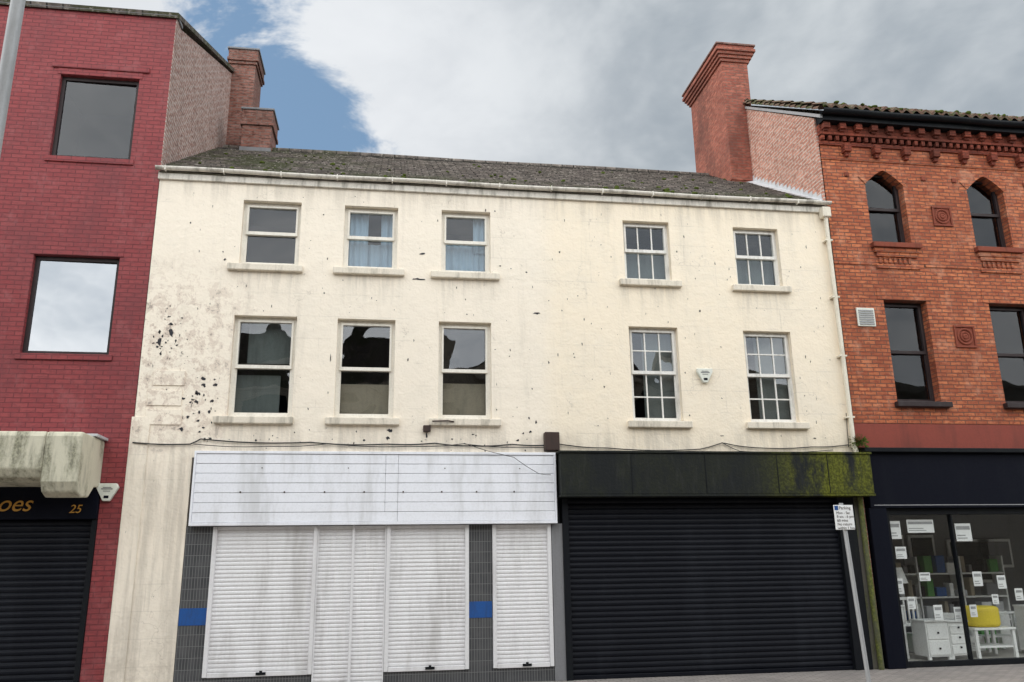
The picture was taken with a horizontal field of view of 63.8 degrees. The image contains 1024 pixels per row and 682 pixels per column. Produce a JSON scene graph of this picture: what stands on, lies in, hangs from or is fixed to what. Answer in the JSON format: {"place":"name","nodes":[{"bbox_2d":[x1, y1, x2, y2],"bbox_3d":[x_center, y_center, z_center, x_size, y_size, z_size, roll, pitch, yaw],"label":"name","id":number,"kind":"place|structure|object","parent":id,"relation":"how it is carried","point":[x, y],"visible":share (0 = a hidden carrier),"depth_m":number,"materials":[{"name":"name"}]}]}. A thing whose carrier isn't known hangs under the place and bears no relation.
{"place":"outdoors","nodes":[
{"label":"outdoors","id":0,"kind":"place"},
{"bbox_2d":[161,19,180,164],"bbox_3d":[-5.914,-4.251,14.268,0.011,2.900,0.300,1,-15,-8],"label":"gable return","id":1,"kind":"object","parent":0,"point":[166,139],"visible":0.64,"depth_m":14.25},
{"bbox_2d":[26,0,1023,171],"label":"sky","id":2,"kind":"structure","parent":0,"point":[603,83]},
{"bbox_2d":[533,664,1023,681],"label":"pavement","id":3,"kind":"structure","parent":0,"point":[998,673],"depth_m":12.59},
{"bbox_2d":[0,0,25,155],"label":"street lamp","id":4,"kind":"object","parent":3,"relation":"on","point":[11,38],"depth_m":9.41,"materials":[{"name":"metal"}]},
{"bbox_2d":[73,519,97,681],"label":"shutter guide","id":5,"kind":"object","parent":3,"relation":"on","point":[83,617],"visible":0.75,"depth_m":11.88,"materials":[{"name":"black paint"}]},
{"bbox_2d":[0,520,91,681],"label":"black roller shutter","id":6,"kind":"object","parent":5,"relation":"attached to","point":[43,563],"visible":1,"depth_m":11.88,"materials":[{"name":"metal"}]},
{"bbox_2d":[79,486,123,681],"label":"brick pier","id":7,"kind":"structure","parent":3,"relation":"on","point":[100,602],"depth_m":11.96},
{"bbox_2d":[0,5,175,485],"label":"front wall","id":8,"kind":"structure","parent":7,"relation":"on","point":[56,204],"depth_m":13.35,"materials":[{"name":"brick"}]},
{"bbox_2d":[0,487,99,519],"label":"shop fascia","id":9,"kind":"structure","parent":8,"relation":"attached to","point":[43,507],"depth_m":12.10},
{"bbox_2d":[0,431,107,497],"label":"shop canopy","id":10,"kind":"object","parent":8,"relation":"attached to","point":[60,464],"visible":1,"depth_m":11.43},
{"bbox_2d":[22,256,119,354],"bbox_3d":[-6.963,-0.551,13.064,1.290,1.620,0.070,1,-15,-8],"label":"window frame","id":11,"kind":"object","parent":8,"relation":"attached to","point":[33,293],"visible":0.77,"depth_m":13.04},
{"bbox_2d":[27,260,116,351],"bbox_3d":[-6.964,-0.550,13.068,1.170,1.500,0.002,2,-15,-10],"label":"window pane","id":12,"kind":"object","parent":11,"relation":"in","point":[72,308],"visible":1,"depth_m":13.06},
{"bbox_2d":[14,155,133,360],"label":"brick sills","id":13,"kind":"structure","parent":8,"relation":"attached to","point":[50,356],"depth_m":12.79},
{"bbox_2d":[31,68,142,256],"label":"window heads","id":14,"kind":"object","parent":8,"relation":"attached to","point":[78,252],"depth_m":13.25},
{"bbox_2d":[51,77,138,158],"bbox_3d":[-7.014,-3.738,13.922,1.260,1.520,0.070,1,-15,-8],"label":"window frame","id":15,"kind":"object","parent":8,"relation":"attached to","point":[61,103],"visible":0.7,"depth_m":13.95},
{"bbox_2d":[56,81,136,158],"bbox_3d":[-7.015,-3.736,13.926,1.140,1.400,0.006,2,-15,-9],"label":"window pane","id":16,"kind":"object","parent":15,"relation":"in","point":[96,119],"visible":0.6,"depth_m":13.92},
{"bbox_2d":[52,61,149,73],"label":"window lintels","id":17,"kind":"structure","parent":8,"relation":"attached to","point":[100,67],"depth_m":14.02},
{"bbox_2d":[103,417,149,681],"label":"pilaster strip","id":18,"kind":"object","parent":3,"relation":"on","point":[118,636],"visible":1,"depth_m":12.13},
{"bbox_2d":[124,457,193,681],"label":"pier","id":19,"kind":"structure","parent":3,"relation":"on","point":[154,618],"depth_m":12.14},
{"bbox_2d":[135,179,852,459],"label":"front wall","id":20,"kind":"structure","parent":19,"relation":"on","point":[569,399],"depth_m":13.92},
{"bbox_2d":[212,416,292,423],"bbox_3d":[-4.054,1.251,12.917,1.210,0.111,0.195,1,-15,-8],"label":"window sill","id":21,"kind":"structure","parent":20,"relation":"attached to","point":[250,420],"depth_m":12.83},
{"bbox_2d":[234,375,280,412],"bbox_3d":[-4.130,0.906,13.285,0.730,0.720,0.010,1,-15,-8],"label":"window blind","id":22,"kind":"object","parent":20,"relation":"attached to","point":[257,394],"depth_m":13.29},
{"bbox_2d":[228,317,296,416],"bbox_3d":[-4.005,0.426,13.275,0.990,1.660,0.095,1,-15,-8],"label":"window frame","id":23,"kind":"object","parent":20,"relation":"attached to","point":[236,344],"visible":0.85,"depth_m":13.26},
{"bbox_2d":[237,323,289,412],"bbox_3d":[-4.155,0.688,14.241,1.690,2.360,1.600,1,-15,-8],"label":"window pane","id":24,"kind":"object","parent":20,"relation":"attached to","point":[283,374],"depth_m":15.06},
{"bbox_2d":[227,263,302,272],"bbox_3d":[-4.065,-1.191,13.579,1.200,0.111,0.195,1,-15,-8],"label":"window sill","id":25,"kind":"structure","parent":20,"relation":"attached to","point":[264,267],"depth_m":13.49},
{"bbox_2d":[247,323,291,363],"bbox_3d":[-3.949,0.033,13.571,0.770,0.710,0.010,1,-15,-8],"label":"window blind","id":26,"kind":"object","parent":20,"relation":"attached to","point":[269,343],"depth_m":13.55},
{"bbox_2d":[240,203,301,264],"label":"window frame","id":27,"kind":"object","parent":20,"relation":"attached to","point":[247,232],"visible":0.72,"depth_m":13.87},
{"bbox_2d":[246,209,296,263],"bbox_3d":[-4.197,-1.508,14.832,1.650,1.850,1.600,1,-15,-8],"label":"window pane","id":28,"kind":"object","parent":20,"relation":"attached to","point":[260,249],"depth_m":15.66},
{"bbox_2d":[348,214,368,266],"bbox_3d":[-2.677,-1.688,14.189,0.380,1.100,0.040,1,-15,-8],"label":"curtain","id":29,"kind":"object","parent":20,"relation":"hanging from","point":[358,250],"visible":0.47,"depth_m":14.20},
{"bbox_2d":[325,417,398,424],"bbox_3d":[-2.393,1.293,13.164,1.170,0.111,0.195,1,-15,-8],"label":"window sill","id":30,"kind":"structure","parent":20,"relation":"attached to","point":[356,421],"depth_m":13.07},
{"bbox_2d":[334,320,394,417],"bbox_3d":[-2.408,0.471,13.511,0.940,1.650,0.095,1,-15,-8],"label":"window frame","id":31,"kind":"object","parent":20,"relation":"attached to","point":[341,324],"visible":0.84,"depth_m":13.49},
{"bbox_2d":[340,384,388,413],"bbox_3d":[-2.418,1.002,13.482,0.900,0.590,0.010,1,-15,-8],"label":"window board","id":32,"kind":"object","parent":20,"relation":"attached to","point":[363,399],"depth_m":13.49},
{"bbox_2d":[341,326,389,384],"bbox_3d":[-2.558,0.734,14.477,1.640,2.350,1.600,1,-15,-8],"label":"window pane","id":33,"kind":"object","parent":20,"relation":"attached to","point":[366,346],"depth_m":15.41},
{"bbox_2d":[333,267,404,276],"bbox_3d":[-2.404,-1.149,13.826,1.180,0.111,0.195,1,-15,-8],"label":"window sill","id":34,"kind":"structure","parent":20,"relation":"attached to","point":[368,271],"depth_m":13.74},
{"bbox_2d":[343,208,397,268],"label":"window frame","id":35,"kind":"object","parent":20,"relation":"attached to","point":[348,237],"visible":0.73,"depth_m":14.11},
{"bbox_2d":[188,451,557,525],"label":"sign trim","id":36,"kind":"structure","parent":20,"relation":"attached to","point":[555,521],"depth_m":12.76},
{"bbox_2d":[191,454,554,522],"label":"sign cladding","id":37,"kind":"structure","parent":36,"relation":"attached to","point":[222,481],"depth_m":12.78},
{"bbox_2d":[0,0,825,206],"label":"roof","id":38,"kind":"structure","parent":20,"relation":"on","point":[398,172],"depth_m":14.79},
{"bbox_2d":[226,49,264,145],"bbox_3d":[-6.439,-4.092,19.383,0.720,5.670,1.040,1,-15,-8],"label":"tall chimney","id":39,"kind":"object","parent":38,"relation":"on","point":[247,80],"visible":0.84,"depth_m":19.48,"materials":[{"name":"brick"}]},
{"bbox_2d":[240,109,277,150],"bbox_3d":[-5.655,-4.278,18.350,0.700,1.470,0.880,1,-15,-8],"label":"short chimney","id":40,"kind":"object","parent":38,"relation":"on","point":[259,128],"visible":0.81,"depth_m":18.05,"materials":[{"name":"brick"}]},
{"bbox_2d":[223,145,708,175],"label":"ridge tiles","id":41,"kind":"object","parent":38,"relation":"attached to","point":[423,157],"visible":0.45,"depth_m":18.94,"materials":[{"name":"tile"}]},
{"bbox_2d":[166,147,814,199],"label":"slate courses","id":42,"kind":"object","parent":38,"relation":"on","point":[368,169],"visible":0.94,"depth_m":16.38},
{"bbox_2d":[682,44,754,184],"bbox_3d":[5.105,-4.520,19.823,0.960,4.400,2.320,1,-15,-8],"label":"tall chimney","id":43,"kind":"object","parent":38,"relation":"on","point":[716,95],"visible":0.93,"depth_m":19.30,"materials":[{"name":"brick"}]},
{"bbox_2d":[446,218,472,245],"bbox_3d":[-0.964,-1.417,15.309,1.550,1.850,1.600,1,-15,-8],"label":"room","id":44,"kind":"object","parent":20,"relation":"attached to","point":[459,229],"depth_m":16.05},
{"bbox_2d":[443,329,485,383],"bbox_3d":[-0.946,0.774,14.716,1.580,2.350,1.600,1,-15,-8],"label":"window pane","id":45,"kind":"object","parent":20,"relation":"attached to","point":[464,349],"depth_m":15.69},
{"bbox_2d":[438,323,490,418],"bbox_3d":[-0.796,0.512,13.749,0.880,1.650,0.095,1,-15,-8],"label":"window frame","id":46,"kind":"object","parent":20,"relation":"attached to","point":[486,328],"visible":0.86,"depth_m":13.73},
{"bbox_2d":[443,383,485,414],"bbox_3d":[-0.806,1.024,13.727,0.840,0.630,0.010,1,-15,-8],"label":"window board","id":47,"kind":"object","parent":20,"relation":"attached to","point":[464,399],"depth_m":13.74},
{"bbox_2d":[445,245,484,271],"bbox_3d":[-0.830,-1.393,14.406,0.810,0.590,0.040,1,-15,-8],"label":"curtain","id":48,"kind":"object","parent":20,"relation":"hanging from","point":[461,258],"visible":0.59,"depth_m":14.42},
{"bbox_2d":[441,213,489,272],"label":"window frame","id":49,"kind":"object","parent":20,"relation":"attached to","point":[485,243],"visible":0.73,"depth_m":14.34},
{"bbox_2d":[158,171,827,212],"bbox_3d":[0.027,-2.612,14.560,11.950,0.140,0.049,1,-15,-8],"label":"eaves board","id":50,"kind":"object","parent":20,"relation":"attached to","point":[434,190],"visible":0.82,"depth_m":14.45,"materials":[{"name":"paint"}]},
{"bbox_2d":[155,165,831,204],"bbox_3d":[0.028,-2.714,14.500,11.990,0.071,0.110,1,-15,-8],"label":"gutter","id":51,"kind":"object","parent":50,"relation":"attached to","point":[443,182],"visible":1,"depth_m":14.39,"materials":[{"name":"paint"}]},
{"bbox_2d":[632,333,644,417],"bbox_3d":[2.297,0.852,15.198,1.580,2.360,1.600,1,-15,-8],"label":"room","id":52,"kind":"object","parent":20,"relation":"attached to","point":[639,403],"depth_m":16.08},
{"bbox_2d":[626,228,662,249],"bbox_3d":[2.246,-1.316,15.779,1.560,1.830,1.600,1,-15,-8],"label":"window glass","id":53,"kind":"object","parent":20,"relation":"attached to","point":[643,240],"visible":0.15,"depth_m":16.51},
{"bbox_2d":[626,254,664,278],"bbox_3d":[2.377,-1.330,14.891,0.800,0.670,0.010,1,-15,-8],"label":"window glass","id":54,"kind":"object","parent":20,"relation":"attached to","point":[645,265],"depth_m":14.90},
{"bbox_2d":[623,223,669,279],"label":"window frame","id":55,"kind":"object","parent":20,"relation":"attached to","point":[651,252],"visible":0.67,"depth_m":14.82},
{"bbox_2d":[629,328,680,420],"bbox_3d":[2.447,0.589,14.231,0.880,1.660,0.095,1,-15,-8],"label":"window frame","id":56,"kind":"object","parent":20,"relation":"attached to","point":[674,372],"visible":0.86,"depth_m":14.23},
{"bbox_2d":[641,333,675,417],"bbox_3d":[2.559,0.634,14.386,0.550,1.630,0.010,1,-15,-8],"label":"window blind","id":57,"kind":"object","parent":20,"relation":"attached to","point":[653,381],"depth_m":14.38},
{"bbox_2d":[556,450,875,497],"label":"fascia trim","id":58,"kind":"structure","parent":20,"relation":"attached to","point":[696,495],"depth_m":13.46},
{"bbox_2d":[556,453,874,495],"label":"black fascia","id":59,"kind":"structure","parent":58,"relation":"attached to","point":[610,473],"depth_m":13.46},
{"bbox_2d":[854,423,1023,448],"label":"red painted band","id":60,"kind":"object","parent":58,"relation":"on","point":[936,436],"visible":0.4,"depth_m":14.57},
{"bbox_2d":[819,145,1023,424],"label":"front wall","id":61,"kind":"structure","parent":60,"relation":"on","point":[967,382],"depth_m":15.34,"materials":[{"name":"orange brick"}]},
{"bbox_2d":[865,179,899,241],"bbox_3d":[6.982,-2.268,16.772,1.490,2.230,1.600,1,-15,-8],"label":"window glass","id":62,"kind":"object","parent":61,"relation":"attached to","point":[879,194],"visible":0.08,"depth_m":17.11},
{"bbox_2d":[873,247,919,269],"bbox_3d":[7.210,-1.542,15.378,0.910,0.398,0.059,1,-15,-8],"label":"sill apron","id":63,"kind":"object","parent":61,"relation":"attached to","point":[899,253],"visible":1,"depth_m":15.37,"materials":[{"name":"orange brick"}]},
{"bbox_2d":[876,287,931,300],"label":"flat arch","id":64,"kind":"structure","parent":61,"relation":"attached to","point":[904,294],"depth_m":15.22,"materials":[{"name":"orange brick"}]},
{"bbox_2d":[885,308,928,399],"bbox_3d":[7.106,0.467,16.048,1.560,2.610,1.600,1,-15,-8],"label":"window pane","id":65,"kind":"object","parent":61,"relation":"attached to","point":[908,370],"visible":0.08,"depth_m":16.37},
{"bbox_2d":[884,303,934,400],"bbox_3d":[7.247,0.220,15.139,0.860,1.910,0.095,1,-15,-8],"label":"window frame","id":66,"kind":"object","parent":61,"relation":"attached to","point":[924,351],"visible":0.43,"depth_m":15.17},
{"bbox_2d":[817,121,1023,156],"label":"brick cornice","id":67,"kind":"structure","parent":61,"relation":"on","point":[918,139],"depth_m":16.08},
{"bbox_2d":[816,111,1023,137],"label":"eaves board","id":68,"kind":"object","parent":67,"relation":"on","point":[945,127],"visible":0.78,"depth_m":16.00,"materials":[{"name":"black paint"}]},
{"bbox_2d":[820,107,1023,127],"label":"gutter","id":69,"kind":"object","parent":68,"relation":"attached to","point":[919,117],"visible":1,"depth_m":15.87,"materials":[{"name":"black paint"}]},
{"bbox_2d":[821,155,1023,268],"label":"brick bands","id":70,"kind":"object","parent":61,"relation":"attached to","point":[915,163],"visible":1,"depth_m":15.88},
{"bbox_2d":[841,143,1023,167],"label":"cornice brackets","id":71,"kind":"object","parent":61,"relation":"attached to","point":[905,154],"visible":1,"depth_m":16.02,"materials":[{"name":"brick"}]},
{"bbox_2d":[967,185,998,246],"bbox_3d":[9.098,-2.214,17.085,1.490,2.230,1.600,1,-15,-8],"label":"window glass","id":72,"kind":"object","parent":61,"relation":"attached to","point":[984,229],"visible":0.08,"depth_m":17.21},
{"bbox_2d":[977,252,1022,273],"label":"sill apron","id":73,"kind":"object","parent":61,"relation":"attached to","point":[993,257],"visible":1,"depth_m":15.68,"materials":[{"name":"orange brick"}]},
{"bbox_2d":[990,311,1023,400],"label":"window pane","id":74,"kind":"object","parent":61,"relation":"attached to","point":[1007,332],"visible":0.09,"depth_m":16.53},
{"bbox_2d":[736,260,773,284],"bbox_3d":[4.440,-1.248,15.189,0.810,0.670,0.010,1,-15,-8],"label":"window glass","id":75,"kind":"object","parent":20,"relation":"attached to","point":[755,272],"depth_m":15.20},
{"bbox_2d":[735,235,774,284],"bbox_3d":[4.308,-1.235,16.077,1.570,1.830,1.600,1,-15,-8],"label":"window glass","id":76,"kind":"object","parent":20,"relation":"attached to","point":[753,245],"visible":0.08,"depth_m":16.65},
{"bbox_2d":[733,229,779,285],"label":"window frame","id":77,"kind":"object","parent":20,"relation":"attached to","point":[761,258],"visible":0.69,"depth_m":15.13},
{"bbox_2d":[746,337,790,419],"bbox_3d":[4.369,0.914,15.502,1.590,2.340,1.600,1,-15,-8],"label":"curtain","id":78,"kind":"object","parent":20,"relation":"attached to","point":[753,393],"depth_m":16.41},
{"bbox_2d":[743,332,796,421],"bbox_3d":[4.519,0.651,14.536,0.890,1.640,0.095,1,-15,-8],"label":"window frame","id":79,"kind":"object","parent":20,"relation":"attached to","point":[786,355],"visible":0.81,"depth_m":14.54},
{"bbox_2d":[752,337,789,419],"bbox_3d":[4.631,0.696,14.690,0.560,1.610,0.010,1,-15,-8],"label":"window blind","id":80,"kind":"object","parent":20,"relation":"attached to","point":[768,390],"depth_m":14.69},
{"bbox_2d":[823,217,858,451],"bbox_3d":[5.882,-0.275,14.755,0.114,4.561,0.100,1,-15,-8],"label":"downpipe","id":81,"kind":"object","parent":20,"relation":"attached to","point":[839,333],"visible":0.82,"depth_m":14.69,"materials":[{"name":"beige paint"}]},
{"bbox_2d":[311,525,386,681],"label":"door shutter guides","id":82,"kind":"object","parent":3,"relation":"on","point":[351,606],"depth_m":12.39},
{"bbox_2d":[313,529,352,681],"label":"white roller shutter","id":83,"kind":"object","parent":82,"relation":"attached to","point":[331,642],"visible":1,"depth_m":12.39,"materials":[{"name":"metal"}]},
{"bbox_2d":[350,529,384,681],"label":"white roller shutter","id":84,"kind":"object","parent":82,"relation":"attached to","point":[367,617],"visible":1,"depth_m":12.46,"materials":[{"name":"metal"}]},
{"bbox_2d":[173,524,554,681],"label":"tile piers","id":85,"kind":"structure","parent":3,"relation":"on","point":[188,665],"depth_m":12.35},
{"bbox_2d":[202,526,317,677],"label":"shutter guides","id":86,"kind":"object","parent":85,"relation":"attached to","point":[210,599],"visible":0.88,"depth_m":12.26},
{"bbox_2d":[207,529,313,672],"bbox_3d":[-3.725,3.842,12.266,1.420,2.030,0.028,1,-15,-8],"label":"white roller shutter","id":87,"kind":"object","parent":86,"relation":"attached to","point":[260,614],"visible":1,"depth_m":12.25,"materials":[{"name":"metal"}]},
{"bbox_2d":[178,601,491,625],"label":"blue tiles","id":88,"kind":"object","parent":85,"relation":"attached to","point":[197,616],"visible":1,"depth_m":12.08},
{"bbox_2d":[383,525,468,671],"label":"shutter guides","id":89,"kind":"object","parent":85,"relation":"attached to","point":[386,628],"visible":0.96,"depth_m":12.62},
{"bbox_2d":[388,528,464,666],"bbox_3d":[-1.300,3.904,12.625,1.155,2.030,0.028,1,-15,-8],"label":"white roller shutter","id":90,"kind":"object","parent":89,"relation":"attached to","point":[427,601],"visible":1,"depth_m":12.61,"materials":[{"name":"metal"}]},
{"bbox_2d":[492,524,553,667],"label":"shutter guides","id":91,"kind":"object","parent":85,"relation":"attached to","point":[494,600],"visible":0.91,"depth_m":12.81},
{"bbox_2d":[496,527,549,663],"bbox_3d":[0.161,3.940,12.842,0.820,2.030,0.028,1,-15,-8],"label":"white roller shutter","id":92,"kind":"object","parent":91,"relation":"attached to","point":[522,600],"visible":1,"depth_m":12.83,"materials":[{"name":"metal"}]},
{"bbox_2d":[551,524,566,680],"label":"grey pier","id":93,"kind":"structure","parent":3,"relation":"on","point":[558,604],"depth_m":12.84,"materials":[{"name":"stone"}]},
{"bbox_2d":[559,497,862,680],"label":"shutter guides","id":94,"kind":"object","parent":3,"relation":"on","point":[851,616],"visible":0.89,"depth_m":13.24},
{"bbox_2d":[568,498,852,674],"bbox_3d":[3.208,3.909,13.341,4.650,2.685,0.034,1,-15,-8],"label":"black roller shutter","id":95,"kind":"object","parent":94,"relation":"on","point":[680,584],"visible":0.98,"depth_m":13.32,"materials":[{"name":"metal"}]},
{"bbox_2d":[574,666,853,679],"bbox_3d":[3.227,5.235,12.987,4.650,0.060,0.070,1,-15,-8],"label":"shutter bottom bar","id":96,"kind":"object","parent":95,"relation":"attached to","point":[695,673],"visible":1,"depth_m":12.94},
{"bbox_2d":[746,109,876,606],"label":"party gable","id":97,"kind":"structure","parent":3,"relation":"on","point":[784,149],"depth_m":17.02,"materials":[{"name":"brick"}]},
{"bbox_2d":[833,503,870,681],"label":"parking sign","id":98,"kind":"object","parent":3,"relation":"on","point":[844,517],"visible":1,"depth_m":11.47,"materials":[{"name":"metal"}]},
{"bbox_2d":[842,497,872,669],"bbox_3d":[5.712,4.006,13.722,0.200,2.744,0.200,1,-15,-8],"label":"black pilaster","id":99,"kind":"object","parent":3,"relation":"on","point":[854,545],"visible":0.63,"depth_m":13.62,"materials":[{"name":"paint"}]},
{"bbox_2d":[853,497,878,668],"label":"render pier","id":100,"kind":"structure","parent":3,"relation":"on","point":[871,630],"depth_m":13.63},
{"bbox_2d":[857,497,884,669],"bbox_3d":[5.939,3.980,13.629,0.110,2.740,0.090,1,-15,-8],"label":"moss stained pipe","id":101,"kind":"object","parent":3,"relation":"on","point":[880,659],"visible":1,"depth_m":13.59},
{"bbox_2d":[865,508,906,668],"bbox_3d":[6.200,4.123,13.824,0.320,2.559,0.390,1,-15,-8],"label":"shop pilaster","id":102,"kind":"object","parent":3,"relation":"on","point":[890,627],"visible":0.74,"depth_m":13.63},
{"bbox_2d":[863,453,1023,508],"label":"shop fascia","id":103,"kind":"structure","parent":102,"relation":"on","point":[916,480],"depth_m":14.28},
{"bbox_2d":[859,447,1023,452],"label":"fascia cornice","id":104,"kind":"structure","parent":103,"relation":"on","point":[939,450],"depth_m":14.32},
{"bbox_2d":[886,508,1023,667],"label":"shop window frame","id":105,"kind":"object","parent":3,"relation":"on","point":[949,513],"visible":0.62,"depth_m":13.92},
{"bbox_2d":[889,514,1023,631],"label":"shop room","id":106,"kind":"object","parent":3,"relation":"on","point":[1000,526],"visible":0.14,"depth_m":17.79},
{"bbox_2d":[906,535,935,564],"bbox_3d":[8.722,4.482,17.489,0.600,0.700,0.075,1,-15,-8],"label":"framed picture","id":107,"kind":"object","parent":106,"relation":"attached to","point":[920,545],"visible":0.56,"depth_m":17.49,"materials":[{"name":"black paint"}]},
{"bbox_2d":[908,647,1023,660],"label":"shop floor","id":108,"kind":"structure","parent":106,"relation":"in","point":[1007,652],"depth_m":14.46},
{"bbox_2d":[909,618,952,659],"bbox_3d":[7.195,5.114,14.104,0.460,0.650,0.435,1,-15,-8],"label":"chest of drawers","id":109,"kind":"object","parent":108,"relation":"on","point":[930,636],"visible":0.98,"depth_m":13.96,"materials":[{"name":"white wood"}]},
{"bbox_2d":[895,555,1012,632],"bbox_3d":[8.104,5.175,16.421,3.760,1.713,0.350,1,-15,-8],"label":"display shelf","id":110,"kind":"object","parent":108,"relation":"on","point":[938,565],"visible":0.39,"depth_m":16.52,"materials":[{"name":"wood"}]},
{"bbox_2d":[946,619,967,658],"bbox_3d":[7.628,5.156,14.244,0.400,0.630,0.435,1,-15,-8],"label":"chest of drawers","id":111,"kind":"object","parent":108,"relation":"on","point":[957,638],"visible":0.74,"depth_m":14.06,"materials":[{"name":"white wood"}]},
{"bbox_2d":[961,626,1018,658],"bbox_3d":[8.299,5.261,14.411,0.800,0.494,0.600,1,-15,-8],"label":"white side table","id":112,"kind":"object","parent":108,"relation":"on","point":[977,645],"visible":0.56,"depth_m":14.20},
{"bbox_2d":[945,539,992,582],"bbox_3d":[9.812,4.703,17.598,1.000,0.900,0.075,1,-15,-8],"label":"framed picture","id":113,"kind":"object","parent":106,"relation":"in","point":[970,552],"visible":0.43,"depth_m":17.60,"materials":[{"name":"black paint"}]},
{"bbox_2d":[977,539,1013,567],"bbox_3d":[10.404,4.573,17.725,0.800,0.600,0.075,1,-15,-8],"label":"framed picture","id":114,"kind":"object","parent":106,"relation":"in","point":[999,547],"visible":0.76,"depth_m":17.71,"materials":[{"name":"grey stone"}]},
{"bbox_2d":[965,605,1000,626],"bbox_3d":[8.263,4.853,14.516,0.600,0.340,0.600,1,-15,-8],"label":"cushion","id":115,"kind":"object","parent":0,"point":[988,615],"visible":0.73,"depth_m":14.27,"materials":[{"name":"fabric"}]},
{"label":"ground","id":116,"kind":"structure","parent":0,"visible":0},
{"bbox_2d":[167,30,231,163],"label":"gable wall","id":117,"kind":"structure","parent":116,"relation":"on","point":[199,120],"depth_m":16.19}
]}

